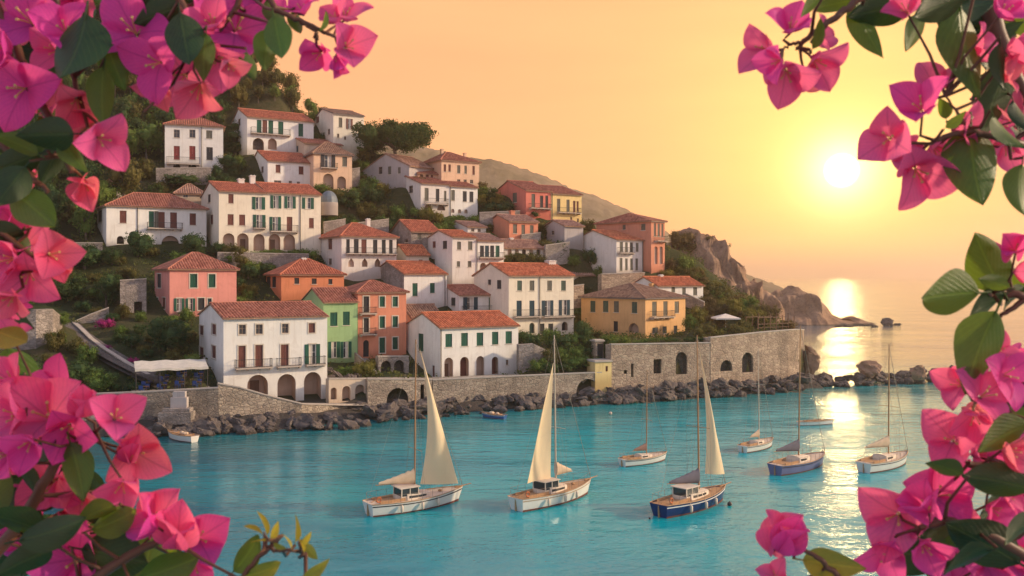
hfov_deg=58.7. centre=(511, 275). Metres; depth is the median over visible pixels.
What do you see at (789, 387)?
boulder
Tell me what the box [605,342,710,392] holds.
fort wall
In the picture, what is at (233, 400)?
sea wall
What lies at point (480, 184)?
bush
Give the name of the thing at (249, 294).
bush
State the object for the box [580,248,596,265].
bush
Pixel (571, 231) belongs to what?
house
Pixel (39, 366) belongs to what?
bush
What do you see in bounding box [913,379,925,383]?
boulder
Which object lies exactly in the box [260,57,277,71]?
tree
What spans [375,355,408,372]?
arcade wall
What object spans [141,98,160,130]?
tree
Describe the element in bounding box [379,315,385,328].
window
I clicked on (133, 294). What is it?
retaining wall
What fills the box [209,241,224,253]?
bush
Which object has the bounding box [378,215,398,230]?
bush
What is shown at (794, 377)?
boulder
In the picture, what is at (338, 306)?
house
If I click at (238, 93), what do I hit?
tree
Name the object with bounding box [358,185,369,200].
bush
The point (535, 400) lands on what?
boulder
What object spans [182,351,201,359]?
bush
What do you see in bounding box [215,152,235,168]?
bush
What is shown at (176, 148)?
window
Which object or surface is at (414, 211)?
bush
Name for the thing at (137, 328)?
bush
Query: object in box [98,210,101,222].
window
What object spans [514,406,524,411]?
boulder
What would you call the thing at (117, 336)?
bush
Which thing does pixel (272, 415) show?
boulder
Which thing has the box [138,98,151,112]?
tree
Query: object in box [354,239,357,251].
window
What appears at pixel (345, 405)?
quay
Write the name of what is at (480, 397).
boulder
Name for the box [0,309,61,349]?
retaining wall
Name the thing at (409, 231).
house
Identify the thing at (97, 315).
parapet wall
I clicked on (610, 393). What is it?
boulder
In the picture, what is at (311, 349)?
window
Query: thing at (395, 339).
window
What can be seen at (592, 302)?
window
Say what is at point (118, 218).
house
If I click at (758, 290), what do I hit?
cliff
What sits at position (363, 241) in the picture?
window
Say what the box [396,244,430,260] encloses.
house
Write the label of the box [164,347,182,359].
bush
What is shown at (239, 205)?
house
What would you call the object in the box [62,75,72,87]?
tree
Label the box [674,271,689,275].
bush
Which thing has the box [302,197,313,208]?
window
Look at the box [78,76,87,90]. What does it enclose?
tree
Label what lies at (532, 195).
window
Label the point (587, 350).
bush
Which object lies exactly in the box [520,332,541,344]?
bush
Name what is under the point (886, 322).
boulder
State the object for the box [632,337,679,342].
bush
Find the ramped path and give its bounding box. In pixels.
[64,323,168,387]
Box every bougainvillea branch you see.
[0,0,129,226]
[0,204,85,348]
[0,319,280,575]
[94,0,291,118]
[262,0,377,78]
[737,0,924,109]
[755,509,866,575]
[853,329,1023,575]
[857,0,1023,214]
[921,232,1023,394]
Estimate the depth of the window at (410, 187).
160.74 m
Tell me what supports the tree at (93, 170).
on the hillside
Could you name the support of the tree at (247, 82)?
on the hillside
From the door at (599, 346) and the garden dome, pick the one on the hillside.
the garden dome
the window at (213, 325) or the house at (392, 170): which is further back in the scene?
the house at (392, 170)
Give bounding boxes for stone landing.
[158,391,194,424]
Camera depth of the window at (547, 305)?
133.29 m
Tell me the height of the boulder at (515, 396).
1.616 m
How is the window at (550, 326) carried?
in the house at (536, 298)
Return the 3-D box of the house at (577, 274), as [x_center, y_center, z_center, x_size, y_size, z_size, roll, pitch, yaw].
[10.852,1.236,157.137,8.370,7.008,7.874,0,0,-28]
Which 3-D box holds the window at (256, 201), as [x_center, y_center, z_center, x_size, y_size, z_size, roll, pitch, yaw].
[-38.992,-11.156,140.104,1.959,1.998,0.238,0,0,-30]
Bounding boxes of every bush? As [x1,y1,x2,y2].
[30,354,42,369]
[40,353,52,362]
[41,329,67,351]
[41,359,95,380]
[52,273,88,301]
[58,311,70,325]
[65,336,89,354]
[70,357,87,367]
[72,300,94,311]
[73,244,105,268]
[74,343,101,362]
[81,243,96,249]
[81,371,96,381]
[82,373,117,391]
[83,288,99,297]
[85,273,102,282]
[86,366,104,377]
[89,306,102,313]
[94,318,115,328]
[101,246,123,264]
[103,371,119,382]
[104,313,121,320]
[110,381,123,390]
[111,255,127,265]
[112,325,129,333]
[112,332,126,342]
[113,303,132,317]
[114,265,139,278]
[120,332,142,347]
[123,380,147,390]
[127,357,140,361]
[132,324,145,334]
[134,311,147,321]
[136,344,152,353]
[140,348,154,357]
[143,247,160,255]
[144,334,157,342]
[145,182,164,192]
[154,180,168,192]
[156,173,203,186]
[164,315,178,322]
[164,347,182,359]
[169,250,185,260]
[178,307,195,320]
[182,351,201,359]
[185,330,198,341]
[204,172,225,181]
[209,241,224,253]
[210,164,222,175]
[211,242,229,252]
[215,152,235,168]
[216,175,236,181]
[219,242,239,255]
[221,255,233,262]
[222,159,247,170]
[224,141,241,154]
[226,167,241,177]
[230,246,250,276]
[234,155,247,168]
[236,276,245,287]
[236,285,241,295]
[236,296,245,301]
[237,263,260,278]
[239,283,259,295]
[240,289,254,299]
[243,258,262,277]
[250,248,311,252]
[257,261,277,275]
[260,265,272,276]
[299,248,318,260]
[313,182,329,190]
[313,257,325,263]
[314,130,325,138]
[320,184,333,191]
[321,216,336,228]
[332,189,344,198]
[332,365,351,375]
[334,187,366,209]
[338,215,349,223]
[343,214,355,222]
[344,366,353,374]
[349,361,375,377]
[352,160,360,168]
[353,158,371,170]
[354,201,372,218]
[355,144,366,152]
[355,148,373,161]
[357,176,380,191]
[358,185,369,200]
[359,174,371,187]
[360,357,377,368]
[365,204,391,219]
[368,186,384,203]
[372,214,388,220]
[375,183,390,194]
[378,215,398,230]
[389,203,407,218]
[397,214,416,219]
[408,206,419,217]
[417,206,434,220]
[433,211,443,224]
[434,222,445,228]
[440,221,455,228]
[443,213,478,224]
[477,195,482,205]
[478,181,487,189]
[478,185,489,193]
[478,192,487,206]
[479,200,517,211]
[480,187,499,200]
[484,223,493,232]
[487,192,506,203]
[497,231,546,238]
[504,251,546,262]
[518,329,527,342]
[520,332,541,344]
[528,357,546,371]
[530,211,540,217]
[537,220,546,231]
[538,238,554,245]
[540,328,560,344]
[541,347,560,364]
[543,362,559,373]
[544,332,576,349]
[552,346,571,359]
[558,363,574,372]
[560,353,589,368]
[567,254,580,266]
[567,333,578,344]
[568,343,585,357]
[574,313,580,325]
[576,345,592,357]
[577,333,591,341]
[580,218,595,231]
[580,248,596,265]
[582,336,605,349]
[584,287,591,293]
[584,354,598,366]
[589,329,603,338]
[592,265,602,276]
[600,333,617,343]
[607,334,630,343]
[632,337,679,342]
[659,269,675,275]
[665,257,677,269]
[673,263,684,272]
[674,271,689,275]
[677,253,695,269]
[680,336,705,341]
[681,314,698,328]
[682,266,701,280]
[683,241,699,252]
[688,304,707,322]
[689,266,706,276]
[698,276,707,281]
[698,294,709,303]
[700,280,717,288]
[701,302,718,315]
[703,288,710,297]
[704,314,714,321]
[705,281,729,291]
[705,294,717,305]
[709,292,726,301]
[709,319,727,329]
[711,328,724,335]
[713,289,731,300]
[713,301,728,314]
[723,285,732,296]
[728,324,747,334]
[732,293,751,300]
[735,310,746,320]
[735,318,752,328]
[737,295,758,306]
[741,307,756,322]
[746,304,759,310]
[754,311,771,326]
[778,319,798,328]
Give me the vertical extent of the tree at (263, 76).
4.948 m
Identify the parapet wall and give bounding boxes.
[72,322,149,373]
[74,307,108,323]
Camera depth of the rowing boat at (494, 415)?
102.18 m
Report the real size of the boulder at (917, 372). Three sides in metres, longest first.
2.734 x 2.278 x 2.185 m
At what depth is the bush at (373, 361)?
111.75 m
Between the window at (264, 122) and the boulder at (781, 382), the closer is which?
the boulder at (781, 382)
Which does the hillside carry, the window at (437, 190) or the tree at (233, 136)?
the tree at (233, 136)
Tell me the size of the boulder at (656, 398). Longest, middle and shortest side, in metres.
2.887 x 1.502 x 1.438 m
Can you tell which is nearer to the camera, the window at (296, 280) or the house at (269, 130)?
the window at (296, 280)
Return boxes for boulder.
[144,415,157,420]
[150,420,168,435]
[151,432,161,437]
[165,422,177,429]
[171,427,186,431]
[178,419,196,432]
[192,427,212,436]
[193,419,222,434]
[194,412,205,420]
[206,416,217,420]
[215,414,230,418]
[219,415,226,420]
[222,428,229,433]
[223,423,232,429]
[225,417,248,427]
[233,425,256,434]
[235,426,248,434]
[248,413,266,428]
[256,425,265,432]
[261,421,274,427]
[264,426,278,432]
[266,411,279,418]
[266,417,276,423]
[285,416,295,427]
[289,408,295,414]
[293,413,314,428]
[310,421,324,429]
[323,411,342,423]
[324,420,332,430]
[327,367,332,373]
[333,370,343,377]
[336,419,359,429]
[347,404,362,410]
[355,418,370,426]
[356,401,368,404]
[361,405,377,418]
[372,409,392,420]
[377,417,384,422]
[378,402,398,417]
[393,399,409,407]
[398,405,408,412]
[402,408,419,416]
[404,410,426,418]
[409,402,427,412]
[435,402,446,413]
[444,404,453,412]
[445,396,459,405]
[456,405,465,410]
[457,410,469,414]
[473,394,486,400]
[481,404,491,410]
[492,405,507,413]
[494,395,507,406]
[505,394,513,401]
[510,393,524,403]
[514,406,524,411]
[517,398,532,408]
[526,396,542,404]
[527,404,535,409]
[536,404,543,408]
[542,396,563,407]
[559,392,570,399]
[562,399,570,405]
[575,396,587,400]
[577,390,585,395]
[579,399,591,406]
[582,386,594,396]
[591,391,606,401]
[605,391,613,397]
[606,392,619,400]
[610,397,621,404]
[614,387,625,392]
[616,388,627,396]
[622,394,637,403]
[626,387,633,393]
[632,390,643,399]
[634,386,645,396]
[644,389,653,395]
[644,395,660,401]
[654,385,670,394]
[662,380,677,389]
[663,390,677,400]
[676,381,685,386]
[677,385,693,396]
[677,393,686,399]
[690,385,702,395]
[696,379,703,389]
[698,377,711,385]
[708,390,715,395]
[711,391,722,397]
[712,384,719,390]
[716,377,726,385]
[719,384,732,388]
[720,388,734,396]
[728,379,743,390]
[734,390,746,396]
[741,381,748,387]
[746,379,755,389]
[759,379,767,385]
[760,388,770,394]
[768,375,779,382]
[769,387,774,394]
[771,383,779,388]
[773,379,785,387]
[777,387,788,392]
[785,382,796,391]
[786,374,801,381]
[796,376,810,383]
[803,345,820,374]
[805,373,813,379]
[816,373,826,379]
[817,380,828,386]
[824,375,833,381]
[830,381,838,386]
[834,376,844,381]
[843,372,871,381]
[853,373,866,384]
[855,360,881,377]
[863,379,875,385]
[872,373,886,382]
[880,318,893,325]
[884,378,896,384]
[892,373,901,379]
[896,378,903,383]
[903,377,913,383]
[909,365,926,380]
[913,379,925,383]
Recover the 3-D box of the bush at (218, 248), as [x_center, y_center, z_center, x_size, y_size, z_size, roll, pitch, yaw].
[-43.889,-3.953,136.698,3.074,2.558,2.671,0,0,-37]
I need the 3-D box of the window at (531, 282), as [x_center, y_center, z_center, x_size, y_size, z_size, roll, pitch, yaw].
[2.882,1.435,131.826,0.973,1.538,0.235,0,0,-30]
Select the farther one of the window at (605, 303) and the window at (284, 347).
the window at (605, 303)
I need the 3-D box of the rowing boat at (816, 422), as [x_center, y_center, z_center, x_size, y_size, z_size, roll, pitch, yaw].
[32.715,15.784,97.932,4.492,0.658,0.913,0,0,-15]
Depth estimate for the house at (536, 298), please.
133.13 m
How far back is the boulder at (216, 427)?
91.91 m
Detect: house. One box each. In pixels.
[95,192,209,246]
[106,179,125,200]
[151,252,239,315]
[162,117,225,170]
[172,183,202,204]
[197,300,329,400]
[200,175,266,251]
[231,108,314,155]
[254,150,310,183]
[255,181,321,254]
[263,258,346,300]
[295,138,343,154]
[300,287,359,362]
[302,142,354,191]
[313,107,364,162]
[319,218,399,280]
[347,280,409,358]
[361,153,433,188]
[379,260,448,307]
[389,219,437,250]
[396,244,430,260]
[404,175,450,216]
[406,303,438,321]
[406,310,520,376]
[416,170,438,178]
[424,149,481,186]
[427,229,477,283]
[442,180,478,217]
[447,284,490,310]
[454,220,487,232]
[467,232,505,271]
[471,260,575,334]
[492,210,539,238]
[497,180,552,219]
[500,238,543,256]
[538,184,582,222]
[544,219,585,250]
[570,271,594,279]
[578,283,688,337]
[583,229,644,276]
[593,213,667,273]
[633,274,704,297]
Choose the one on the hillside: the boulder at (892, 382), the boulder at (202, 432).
the boulder at (202, 432)
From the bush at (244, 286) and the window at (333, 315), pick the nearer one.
the window at (333, 315)
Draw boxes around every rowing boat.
[168,430,198,442]
[482,411,506,418]
[796,419,834,425]
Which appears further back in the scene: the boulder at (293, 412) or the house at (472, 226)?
the house at (472, 226)
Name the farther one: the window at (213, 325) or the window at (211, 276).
the window at (211, 276)
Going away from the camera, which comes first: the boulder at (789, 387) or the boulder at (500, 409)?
the boulder at (500, 409)
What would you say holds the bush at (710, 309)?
on the hillside
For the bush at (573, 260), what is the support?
on the hillside
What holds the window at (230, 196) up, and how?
in the house at (239, 205)
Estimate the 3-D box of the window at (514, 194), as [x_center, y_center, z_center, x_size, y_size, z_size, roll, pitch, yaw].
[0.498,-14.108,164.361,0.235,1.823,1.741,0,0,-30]
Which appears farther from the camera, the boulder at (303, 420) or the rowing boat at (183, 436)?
the boulder at (303, 420)
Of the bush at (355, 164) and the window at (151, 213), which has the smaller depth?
the window at (151, 213)
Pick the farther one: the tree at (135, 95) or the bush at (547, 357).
the tree at (135, 95)
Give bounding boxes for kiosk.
[586,358,612,392]
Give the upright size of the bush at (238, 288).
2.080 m
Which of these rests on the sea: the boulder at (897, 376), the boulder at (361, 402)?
the boulder at (897, 376)
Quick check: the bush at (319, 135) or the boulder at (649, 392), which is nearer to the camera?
the boulder at (649, 392)
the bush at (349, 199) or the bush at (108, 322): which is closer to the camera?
the bush at (108, 322)
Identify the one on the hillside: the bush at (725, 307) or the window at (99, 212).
the bush at (725, 307)
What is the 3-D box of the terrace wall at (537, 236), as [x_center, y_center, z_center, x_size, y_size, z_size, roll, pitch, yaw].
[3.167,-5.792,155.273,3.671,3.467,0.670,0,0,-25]
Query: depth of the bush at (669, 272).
153.35 m
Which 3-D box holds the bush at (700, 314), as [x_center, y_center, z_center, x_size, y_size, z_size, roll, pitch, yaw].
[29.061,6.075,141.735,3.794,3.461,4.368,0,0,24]
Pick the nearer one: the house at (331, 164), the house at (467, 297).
the house at (467, 297)
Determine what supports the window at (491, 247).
in the house at (489, 247)
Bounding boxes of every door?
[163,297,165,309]
[597,344,602,357]
[614,321,617,331]
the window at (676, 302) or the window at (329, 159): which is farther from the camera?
the window at (329, 159)
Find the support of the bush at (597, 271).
on the hillside
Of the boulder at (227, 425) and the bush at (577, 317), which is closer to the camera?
the boulder at (227, 425)
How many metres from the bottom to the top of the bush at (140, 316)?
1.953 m
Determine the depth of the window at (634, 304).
134.50 m
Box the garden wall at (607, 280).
[598,272,644,290]
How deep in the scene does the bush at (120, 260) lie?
129.30 m
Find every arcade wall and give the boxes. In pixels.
[326,378,365,402]
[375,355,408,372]
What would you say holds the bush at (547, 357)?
on the hillside
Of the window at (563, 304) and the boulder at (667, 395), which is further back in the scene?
the window at (563, 304)
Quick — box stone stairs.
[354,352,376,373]
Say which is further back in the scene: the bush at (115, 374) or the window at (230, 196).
the window at (230, 196)
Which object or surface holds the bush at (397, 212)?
on the hillside
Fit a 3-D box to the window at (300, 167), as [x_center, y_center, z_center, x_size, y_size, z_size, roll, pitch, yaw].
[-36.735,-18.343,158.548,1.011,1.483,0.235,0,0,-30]
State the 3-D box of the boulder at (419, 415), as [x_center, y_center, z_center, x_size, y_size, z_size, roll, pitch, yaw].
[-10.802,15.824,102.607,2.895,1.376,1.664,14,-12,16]
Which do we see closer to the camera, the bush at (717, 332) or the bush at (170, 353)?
the bush at (170, 353)
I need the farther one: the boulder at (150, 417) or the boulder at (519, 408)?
the boulder at (519, 408)
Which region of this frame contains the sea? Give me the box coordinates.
[0,276,1023,575]
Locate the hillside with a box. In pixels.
[0,13,822,436]
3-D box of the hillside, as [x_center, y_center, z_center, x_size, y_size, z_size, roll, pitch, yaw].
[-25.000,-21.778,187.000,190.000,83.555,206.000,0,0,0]
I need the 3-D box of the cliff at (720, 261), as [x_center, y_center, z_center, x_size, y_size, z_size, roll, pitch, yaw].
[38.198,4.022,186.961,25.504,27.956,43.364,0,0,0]
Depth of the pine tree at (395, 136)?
164.74 m
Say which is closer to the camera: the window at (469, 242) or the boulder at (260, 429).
the boulder at (260, 429)
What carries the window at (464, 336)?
in the house at (469, 343)
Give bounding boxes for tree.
[34,180,69,221]
[44,148,60,189]
[49,218,62,232]
[57,166,70,188]
[58,180,71,202]
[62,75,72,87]
[65,201,95,230]
[66,158,102,179]
[67,71,84,97]
[68,176,101,240]
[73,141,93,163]
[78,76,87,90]
[83,62,97,75]
[93,271,123,306]
[95,64,132,97]
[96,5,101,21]
[96,176,123,205]
[103,158,149,196]
[109,103,116,117]
[112,96,135,129]
[113,96,144,120]
[123,229,155,256]
[124,92,141,109]
[125,73,136,93]
[125,126,139,155]
[129,112,146,149]
[129,157,155,181]
[133,120,164,158]
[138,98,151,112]
[138,312,195,351]
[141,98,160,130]
[153,106,175,133]
[180,232,209,253]
[210,98,223,123]
[216,90,232,116]
[223,119,240,155]
[229,82,249,107]
[240,76,252,88]
[250,52,258,65]
[252,85,266,103]
[256,66,273,85]
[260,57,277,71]
[267,66,287,87]
[269,83,280,100]
[279,72,299,91]
[282,85,295,96]
[284,86,303,111]
[293,108,308,116]
[303,97,317,113]
[306,106,319,124]
[350,118,438,154]
[572,318,594,341]
[667,229,695,249]
[690,321,718,337]
[717,296,744,316]
[747,311,763,325]
[755,303,782,320]
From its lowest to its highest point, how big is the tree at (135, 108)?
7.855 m
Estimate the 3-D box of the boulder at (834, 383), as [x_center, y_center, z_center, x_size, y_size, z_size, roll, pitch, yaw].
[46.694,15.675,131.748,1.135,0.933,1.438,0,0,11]
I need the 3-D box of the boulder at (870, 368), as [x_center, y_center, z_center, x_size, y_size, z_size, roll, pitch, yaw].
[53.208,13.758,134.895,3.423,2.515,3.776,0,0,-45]
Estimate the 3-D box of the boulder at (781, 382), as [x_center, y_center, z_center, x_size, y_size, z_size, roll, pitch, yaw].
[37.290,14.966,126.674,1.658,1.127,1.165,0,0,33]
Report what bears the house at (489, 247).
on the hillside
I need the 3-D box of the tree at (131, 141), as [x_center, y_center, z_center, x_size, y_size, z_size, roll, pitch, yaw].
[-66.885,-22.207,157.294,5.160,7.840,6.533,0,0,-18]
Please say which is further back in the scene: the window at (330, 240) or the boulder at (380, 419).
the window at (330, 240)
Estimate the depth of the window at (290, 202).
142.69 m
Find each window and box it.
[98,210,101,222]
[119,211,126,223]
[148,211,153,227]
[154,211,158,227]
[157,273,160,288]
[158,212,164,226]
[170,212,176,227]
[173,130,179,137]
[173,146,179,159]
[174,297,184,311]
[186,297,194,310]
[189,130,194,137]
[189,146,194,159]
[189,273,197,288]
[190,213,196,225]
[197,297,204,310]
[199,324,203,336]
[199,346,203,358]
[206,130,211,138]
[206,147,212,160]
[207,297,212,304]
[208,273,215,287]
[211,323,215,335]
[211,344,215,359]
[227,214,233,225]
[228,194,233,203]
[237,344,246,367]
[238,324,246,335]
[239,215,244,225]
[252,197,264,209]
[253,215,265,227]
[254,344,263,366]
[255,323,263,334]
[257,120,260,132]
[262,120,266,132]
[267,277,270,286]
[268,120,272,133]
[270,195,280,208]
[270,217,280,229]
[271,277,275,287]
[275,165,279,172]
[278,121,282,134]
[280,343,289,365]
[281,323,289,333]
[285,196,295,208]
[287,217,292,231]
[294,278,298,283]
[298,123,302,136]
[298,166,302,174]
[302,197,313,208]
[305,343,319,363]
[308,322,315,333]
[309,218,314,228]
[311,278,316,284]
[321,154,334,167]
[327,239,331,249]
[328,341,339,357]
[330,312,337,326]
[338,118,342,127]
[341,341,351,357]
[342,157,346,166]
[342,312,350,325]
[346,118,352,129]
[346,239,349,251]
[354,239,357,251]
[361,239,365,252]
[362,295,369,312]
[363,317,369,333]
[373,240,376,253]
[379,295,385,307]
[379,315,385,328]
[379,336,385,353]
[382,240,385,253]
[389,240,391,253]
[392,296,398,307]
[392,315,398,327]
[392,336,398,349]
[409,186,412,193]
[412,283,417,296]
[418,333,422,351]
[425,188,427,200]
[430,283,435,293]
[436,189,438,201]
[442,241,446,249]
[445,334,452,347]
[451,190,454,200]
[451,298,454,305]
[457,242,460,249]
[461,333,468,346]
[463,191,466,201]
[463,297,477,309]
[468,241,471,249]
[469,192,473,202]
[476,333,482,346]
[480,246,483,256]
[485,246,488,256]
[490,246,493,256]
[492,332,498,344]
[497,280,500,289]
[505,331,511,344]
[513,193,516,202]
[513,224,517,233]
[516,301,522,316]
[517,281,521,290]
[521,225,524,233]
[529,301,533,315]
[530,281,533,290]
[531,194,534,207]
[540,324,543,334]
[542,300,552,315]
[545,196,547,207]
[547,281,551,290]
[548,323,552,329]
[557,199,559,211]
[559,300,569,315]
[561,281,565,290]
[566,200,568,211]
[590,301,595,312]
[602,301,608,312]
[613,301,618,312]
[630,242,632,252]
[630,258,633,270]
[631,302,637,313]
[635,258,638,270]
[640,224,645,230]
[652,302,656,316]
[652,327,658,333]
[663,301,666,315]
[674,301,679,313]
[693,287,697,295]
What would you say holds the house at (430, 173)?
on the hillside
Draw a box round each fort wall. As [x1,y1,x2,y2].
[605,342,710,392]
[703,329,803,384]
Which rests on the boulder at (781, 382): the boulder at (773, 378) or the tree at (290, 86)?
the boulder at (773, 378)
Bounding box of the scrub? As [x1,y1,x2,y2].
[0,17,802,392]
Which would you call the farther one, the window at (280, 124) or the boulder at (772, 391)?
the window at (280, 124)
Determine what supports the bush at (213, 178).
on the hillside
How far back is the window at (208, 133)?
158.02 m
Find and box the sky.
[256,0,1023,275]
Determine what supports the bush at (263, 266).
on the hillside
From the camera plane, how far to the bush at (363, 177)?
165.37 m
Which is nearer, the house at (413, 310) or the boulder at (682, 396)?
the boulder at (682, 396)
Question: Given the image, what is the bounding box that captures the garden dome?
[321,191,337,215]
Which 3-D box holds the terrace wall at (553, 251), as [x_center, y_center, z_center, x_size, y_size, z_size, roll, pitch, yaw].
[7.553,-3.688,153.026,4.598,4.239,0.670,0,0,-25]
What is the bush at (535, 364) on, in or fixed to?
on the hillside
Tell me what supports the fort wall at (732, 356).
on the hillside
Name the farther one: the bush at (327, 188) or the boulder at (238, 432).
the bush at (327, 188)
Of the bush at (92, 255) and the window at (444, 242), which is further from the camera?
the window at (444, 242)
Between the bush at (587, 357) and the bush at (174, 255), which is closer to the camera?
the bush at (587, 357)
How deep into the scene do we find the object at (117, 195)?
145.29 m
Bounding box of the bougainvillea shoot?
[228,511,328,575]
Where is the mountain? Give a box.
[377,145,783,292]
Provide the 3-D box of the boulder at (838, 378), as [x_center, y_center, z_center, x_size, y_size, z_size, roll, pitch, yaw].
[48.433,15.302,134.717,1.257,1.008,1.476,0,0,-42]
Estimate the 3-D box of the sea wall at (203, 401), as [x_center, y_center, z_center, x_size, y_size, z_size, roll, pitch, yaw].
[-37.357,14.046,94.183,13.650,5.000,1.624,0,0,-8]
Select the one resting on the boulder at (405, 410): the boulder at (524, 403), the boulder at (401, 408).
the boulder at (401, 408)
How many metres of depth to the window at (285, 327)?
102.40 m
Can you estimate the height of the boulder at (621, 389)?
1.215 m
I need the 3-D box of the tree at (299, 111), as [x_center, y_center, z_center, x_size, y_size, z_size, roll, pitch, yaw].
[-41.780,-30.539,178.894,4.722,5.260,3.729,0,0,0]
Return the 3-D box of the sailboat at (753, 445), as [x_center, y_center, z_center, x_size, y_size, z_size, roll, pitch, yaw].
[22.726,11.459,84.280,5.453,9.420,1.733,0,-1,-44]
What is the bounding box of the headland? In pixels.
[771,285,875,325]
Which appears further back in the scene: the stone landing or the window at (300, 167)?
the window at (300, 167)
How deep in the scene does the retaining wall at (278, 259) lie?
137.50 m
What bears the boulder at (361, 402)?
on the hillside
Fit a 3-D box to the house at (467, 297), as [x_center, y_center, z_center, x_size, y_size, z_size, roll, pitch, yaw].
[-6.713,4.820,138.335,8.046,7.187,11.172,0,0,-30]
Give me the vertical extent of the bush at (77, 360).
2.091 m
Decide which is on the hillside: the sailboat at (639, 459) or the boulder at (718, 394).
the boulder at (718, 394)
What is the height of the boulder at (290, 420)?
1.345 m
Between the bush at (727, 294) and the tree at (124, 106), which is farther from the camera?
the tree at (124, 106)
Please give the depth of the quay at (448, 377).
110.85 m
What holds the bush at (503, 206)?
on the hillside
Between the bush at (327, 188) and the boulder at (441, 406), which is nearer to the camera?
the boulder at (441, 406)
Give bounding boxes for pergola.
[746,312,794,331]
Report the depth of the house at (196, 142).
157.22 m
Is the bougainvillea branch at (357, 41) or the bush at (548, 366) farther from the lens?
the bush at (548, 366)
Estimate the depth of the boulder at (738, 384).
122.81 m
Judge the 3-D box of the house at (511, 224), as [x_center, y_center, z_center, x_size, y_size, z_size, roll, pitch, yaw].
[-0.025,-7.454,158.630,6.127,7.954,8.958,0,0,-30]
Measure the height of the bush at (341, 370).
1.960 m
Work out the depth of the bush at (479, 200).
162.79 m
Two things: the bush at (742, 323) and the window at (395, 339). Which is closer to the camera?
the window at (395, 339)
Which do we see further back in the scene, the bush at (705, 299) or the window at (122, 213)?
the bush at (705, 299)
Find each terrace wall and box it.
[75,242,102,250]
[323,218,345,233]
[352,167,359,186]
[358,218,388,232]
[479,210,519,228]
[520,232,540,240]
[544,242,569,264]
[574,284,583,307]
[684,293,704,309]
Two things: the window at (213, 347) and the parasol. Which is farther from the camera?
the parasol
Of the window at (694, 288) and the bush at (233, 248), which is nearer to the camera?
the bush at (233, 248)
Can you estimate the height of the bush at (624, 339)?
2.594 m
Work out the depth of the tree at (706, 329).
123.95 m
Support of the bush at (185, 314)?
on the hillside
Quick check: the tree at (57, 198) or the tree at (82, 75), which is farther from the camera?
the tree at (82, 75)
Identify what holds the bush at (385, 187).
on the hillside
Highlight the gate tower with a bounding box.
[590,339,604,358]
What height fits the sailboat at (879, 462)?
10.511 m
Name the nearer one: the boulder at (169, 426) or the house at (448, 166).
the boulder at (169, 426)
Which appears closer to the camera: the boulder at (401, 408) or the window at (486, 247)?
the boulder at (401, 408)
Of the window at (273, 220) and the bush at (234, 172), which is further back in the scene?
the bush at (234, 172)
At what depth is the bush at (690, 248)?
182.40 m
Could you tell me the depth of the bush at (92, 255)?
128.21 m
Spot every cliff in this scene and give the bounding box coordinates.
[665,227,753,296]
[738,262,784,322]
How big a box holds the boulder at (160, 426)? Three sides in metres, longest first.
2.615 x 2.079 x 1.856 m
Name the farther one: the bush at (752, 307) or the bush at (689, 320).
the bush at (752, 307)
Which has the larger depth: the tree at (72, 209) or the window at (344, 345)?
the tree at (72, 209)
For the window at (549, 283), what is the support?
in the house at (536, 298)
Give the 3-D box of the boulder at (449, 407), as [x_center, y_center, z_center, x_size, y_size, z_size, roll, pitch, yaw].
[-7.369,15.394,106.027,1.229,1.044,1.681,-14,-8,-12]
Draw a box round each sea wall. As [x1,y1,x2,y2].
[82,387,217,420]
[217,382,358,416]
[366,378,431,405]
[432,372,601,402]
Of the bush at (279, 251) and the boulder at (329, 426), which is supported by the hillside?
the bush at (279, 251)
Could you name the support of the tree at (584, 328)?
on the hillside
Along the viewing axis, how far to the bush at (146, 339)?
107.67 m
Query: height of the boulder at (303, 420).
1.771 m
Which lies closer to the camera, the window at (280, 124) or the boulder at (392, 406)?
the boulder at (392, 406)
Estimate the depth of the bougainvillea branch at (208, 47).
0.79 m
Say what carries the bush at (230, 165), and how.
on the hillside
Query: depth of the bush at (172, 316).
115.41 m
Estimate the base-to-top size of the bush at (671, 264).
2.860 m
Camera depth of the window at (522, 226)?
155.13 m
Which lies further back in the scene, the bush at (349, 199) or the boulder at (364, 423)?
the bush at (349, 199)
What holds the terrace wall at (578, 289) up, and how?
on the hillside
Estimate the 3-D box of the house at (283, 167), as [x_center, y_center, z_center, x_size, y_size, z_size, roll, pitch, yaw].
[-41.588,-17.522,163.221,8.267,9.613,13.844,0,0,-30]
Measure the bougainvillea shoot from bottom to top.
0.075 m
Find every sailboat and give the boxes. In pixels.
[362,339,470,516]
[508,335,595,511]
[618,372,666,466]
[649,335,730,518]
[737,349,772,452]
[767,326,824,475]
[856,344,907,473]
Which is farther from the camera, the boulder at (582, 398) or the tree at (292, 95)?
the tree at (292, 95)
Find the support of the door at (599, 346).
in the gate tower
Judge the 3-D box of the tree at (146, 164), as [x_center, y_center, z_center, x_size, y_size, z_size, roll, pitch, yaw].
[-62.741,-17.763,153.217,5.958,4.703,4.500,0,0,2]
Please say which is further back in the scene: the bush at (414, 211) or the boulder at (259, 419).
the bush at (414, 211)
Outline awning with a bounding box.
[134,359,208,389]
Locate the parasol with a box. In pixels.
[711,314,740,326]
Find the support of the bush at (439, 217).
on the hillside
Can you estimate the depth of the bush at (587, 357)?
117.22 m
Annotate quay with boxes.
[324,403,370,405]
[367,374,524,378]
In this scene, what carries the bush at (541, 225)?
on the hillside
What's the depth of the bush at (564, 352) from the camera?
116.37 m
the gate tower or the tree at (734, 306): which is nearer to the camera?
the gate tower
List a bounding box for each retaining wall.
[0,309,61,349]
[120,278,146,312]
[156,167,210,184]
[217,252,308,267]
[517,343,546,373]

